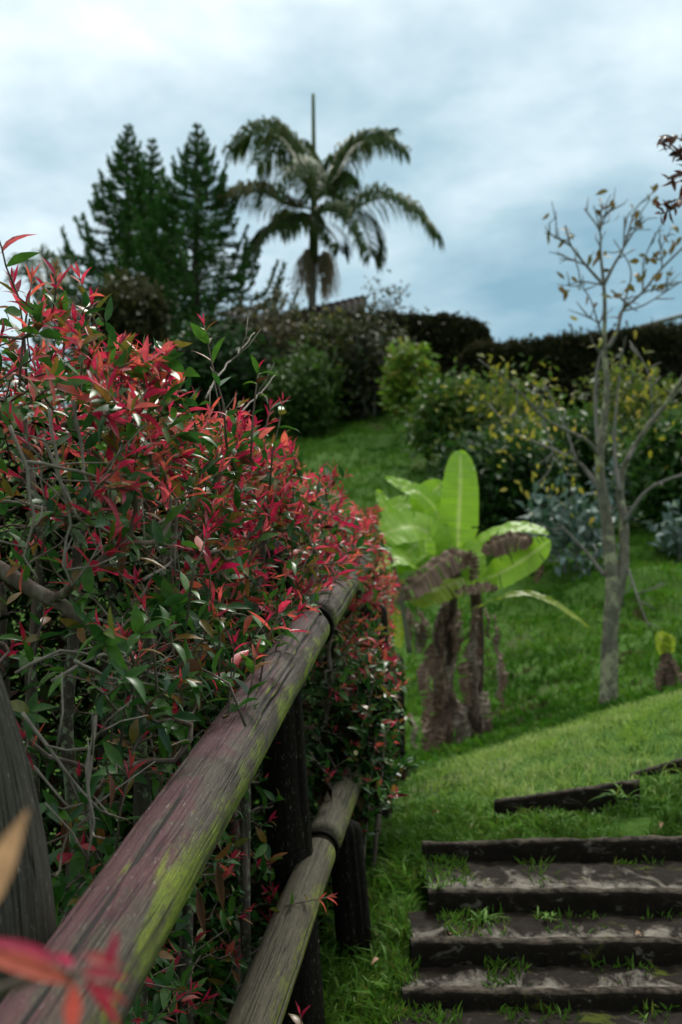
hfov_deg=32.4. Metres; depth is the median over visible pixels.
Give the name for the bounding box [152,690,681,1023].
lawn grass
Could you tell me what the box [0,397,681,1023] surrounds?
hillside
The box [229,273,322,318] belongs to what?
twiggy tree
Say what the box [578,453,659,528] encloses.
blue leaved shrub
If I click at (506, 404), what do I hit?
yellow shrub
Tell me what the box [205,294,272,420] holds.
twiggy shrub
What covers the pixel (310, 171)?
palm tree
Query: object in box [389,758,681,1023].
garden steps
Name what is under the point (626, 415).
yellow shrub
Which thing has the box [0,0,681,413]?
sky
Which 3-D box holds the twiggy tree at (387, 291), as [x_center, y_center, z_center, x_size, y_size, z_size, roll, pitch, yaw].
[1.137,-4.834,33.908,2.137,4.187,1.838,0,-7,0]
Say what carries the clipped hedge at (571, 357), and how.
on the hillside
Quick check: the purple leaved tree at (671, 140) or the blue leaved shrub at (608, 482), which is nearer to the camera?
the purple leaved tree at (671, 140)
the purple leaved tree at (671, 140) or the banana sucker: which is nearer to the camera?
the purple leaved tree at (671, 140)
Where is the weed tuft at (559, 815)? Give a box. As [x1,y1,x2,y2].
[537,809,579,820]
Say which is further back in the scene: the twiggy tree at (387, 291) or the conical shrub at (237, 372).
the twiggy tree at (387, 291)
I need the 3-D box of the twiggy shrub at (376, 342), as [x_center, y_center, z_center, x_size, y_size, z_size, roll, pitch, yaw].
[0.815,-3.606,29.651,3.064,3.563,2.761,-5,-8,35]
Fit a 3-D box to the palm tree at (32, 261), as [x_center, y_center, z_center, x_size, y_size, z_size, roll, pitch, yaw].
[-6.296,-3.096,24.648,1.657,5.407,2.824,3,-7,-23]
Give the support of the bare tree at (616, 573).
on the hillside
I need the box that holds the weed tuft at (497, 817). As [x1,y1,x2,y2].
[488,811,515,820]
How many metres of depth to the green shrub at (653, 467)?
16.41 m
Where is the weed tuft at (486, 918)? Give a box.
[463,907,511,924]
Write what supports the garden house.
on the hillside
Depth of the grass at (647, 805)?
4.21 m
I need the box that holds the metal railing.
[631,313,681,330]
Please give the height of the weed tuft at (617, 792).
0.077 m
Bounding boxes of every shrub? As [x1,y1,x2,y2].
[0,234,381,1023]
[0,396,404,1006]
[150,307,284,430]
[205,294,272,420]
[225,297,310,424]
[244,338,353,438]
[270,301,383,425]
[304,618,423,876]
[313,301,434,421]
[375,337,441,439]
[393,364,505,476]
[434,354,577,452]
[499,473,618,580]
[526,402,630,510]
[566,350,681,452]
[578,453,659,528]
[610,406,681,530]
[642,499,681,563]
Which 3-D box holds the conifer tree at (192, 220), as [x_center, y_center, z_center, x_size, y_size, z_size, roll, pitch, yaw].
[-4.752,-7.585,38.121,7.061,10.567,7.474,7,-9,-43]
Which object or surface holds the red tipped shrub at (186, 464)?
on the hillside
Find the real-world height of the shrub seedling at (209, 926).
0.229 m
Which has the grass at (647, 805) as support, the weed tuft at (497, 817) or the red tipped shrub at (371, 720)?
the weed tuft at (497, 817)
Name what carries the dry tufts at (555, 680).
on the hillside
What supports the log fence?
on the hillside
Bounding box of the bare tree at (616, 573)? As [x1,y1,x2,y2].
[466,183,681,706]
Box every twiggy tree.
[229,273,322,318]
[356,270,410,313]
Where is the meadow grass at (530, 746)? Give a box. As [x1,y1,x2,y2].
[406,688,681,815]
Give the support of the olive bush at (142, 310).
on the hillside
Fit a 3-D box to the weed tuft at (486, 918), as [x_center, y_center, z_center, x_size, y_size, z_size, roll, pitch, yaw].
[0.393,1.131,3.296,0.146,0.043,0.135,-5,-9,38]
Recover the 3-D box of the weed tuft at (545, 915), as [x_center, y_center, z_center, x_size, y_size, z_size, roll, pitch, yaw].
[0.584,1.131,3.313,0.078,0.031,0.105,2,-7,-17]
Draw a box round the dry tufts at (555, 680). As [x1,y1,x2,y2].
[456,594,681,733]
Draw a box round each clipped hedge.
[159,305,495,417]
[451,317,681,405]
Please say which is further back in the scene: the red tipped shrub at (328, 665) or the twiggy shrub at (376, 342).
the twiggy shrub at (376, 342)
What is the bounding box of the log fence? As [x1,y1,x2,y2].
[0,539,405,1023]
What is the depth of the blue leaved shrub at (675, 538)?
15.31 m
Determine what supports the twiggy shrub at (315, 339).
on the hillside
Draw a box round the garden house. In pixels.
[275,294,365,318]
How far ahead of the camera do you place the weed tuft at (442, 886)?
3.40 m
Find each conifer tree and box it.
[1,123,215,413]
[78,122,300,382]
[87,138,207,386]
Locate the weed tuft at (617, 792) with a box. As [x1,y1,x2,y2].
[588,781,648,801]
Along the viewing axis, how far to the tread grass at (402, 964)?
3.08 m
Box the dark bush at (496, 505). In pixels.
[423,411,581,537]
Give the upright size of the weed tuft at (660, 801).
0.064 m
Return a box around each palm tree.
[3,243,87,476]
[215,93,444,307]
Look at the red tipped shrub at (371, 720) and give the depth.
3.80 m
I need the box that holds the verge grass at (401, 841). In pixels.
[196,792,497,1023]
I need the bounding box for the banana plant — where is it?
[372,450,589,753]
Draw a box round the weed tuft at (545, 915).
[534,906,558,919]
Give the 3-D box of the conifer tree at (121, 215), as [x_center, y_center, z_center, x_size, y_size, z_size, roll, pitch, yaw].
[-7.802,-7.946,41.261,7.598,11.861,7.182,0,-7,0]
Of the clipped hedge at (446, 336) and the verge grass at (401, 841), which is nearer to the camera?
the verge grass at (401, 841)
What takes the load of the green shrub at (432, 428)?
on the hillside
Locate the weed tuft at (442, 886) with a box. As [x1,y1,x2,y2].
[428,873,452,889]
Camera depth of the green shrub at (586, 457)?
18.40 m
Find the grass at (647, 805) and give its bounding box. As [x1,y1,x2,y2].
[390,772,681,885]
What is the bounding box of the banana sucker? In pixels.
[654,631,681,691]
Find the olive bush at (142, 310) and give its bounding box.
[69,264,181,388]
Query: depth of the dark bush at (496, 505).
17.17 m
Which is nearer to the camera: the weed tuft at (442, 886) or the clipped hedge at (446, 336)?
the weed tuft at (442, 886)
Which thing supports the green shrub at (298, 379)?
on the hillside
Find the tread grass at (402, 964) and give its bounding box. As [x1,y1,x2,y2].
[381,852,681,1023]
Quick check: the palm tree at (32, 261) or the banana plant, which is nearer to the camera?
the banana plant
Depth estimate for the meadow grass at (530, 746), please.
5.58 m
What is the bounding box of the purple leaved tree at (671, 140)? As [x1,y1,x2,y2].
[652,134,681,224]
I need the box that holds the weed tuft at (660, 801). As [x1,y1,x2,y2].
[643,789,673,807]
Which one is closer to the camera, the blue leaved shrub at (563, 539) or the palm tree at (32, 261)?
the blue leaved shrub at (563, 539)
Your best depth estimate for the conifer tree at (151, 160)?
42.90 m
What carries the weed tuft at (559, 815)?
on the hillside
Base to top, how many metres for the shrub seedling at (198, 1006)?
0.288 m
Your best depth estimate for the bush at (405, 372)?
26.34 m
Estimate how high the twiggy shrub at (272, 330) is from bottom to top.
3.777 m

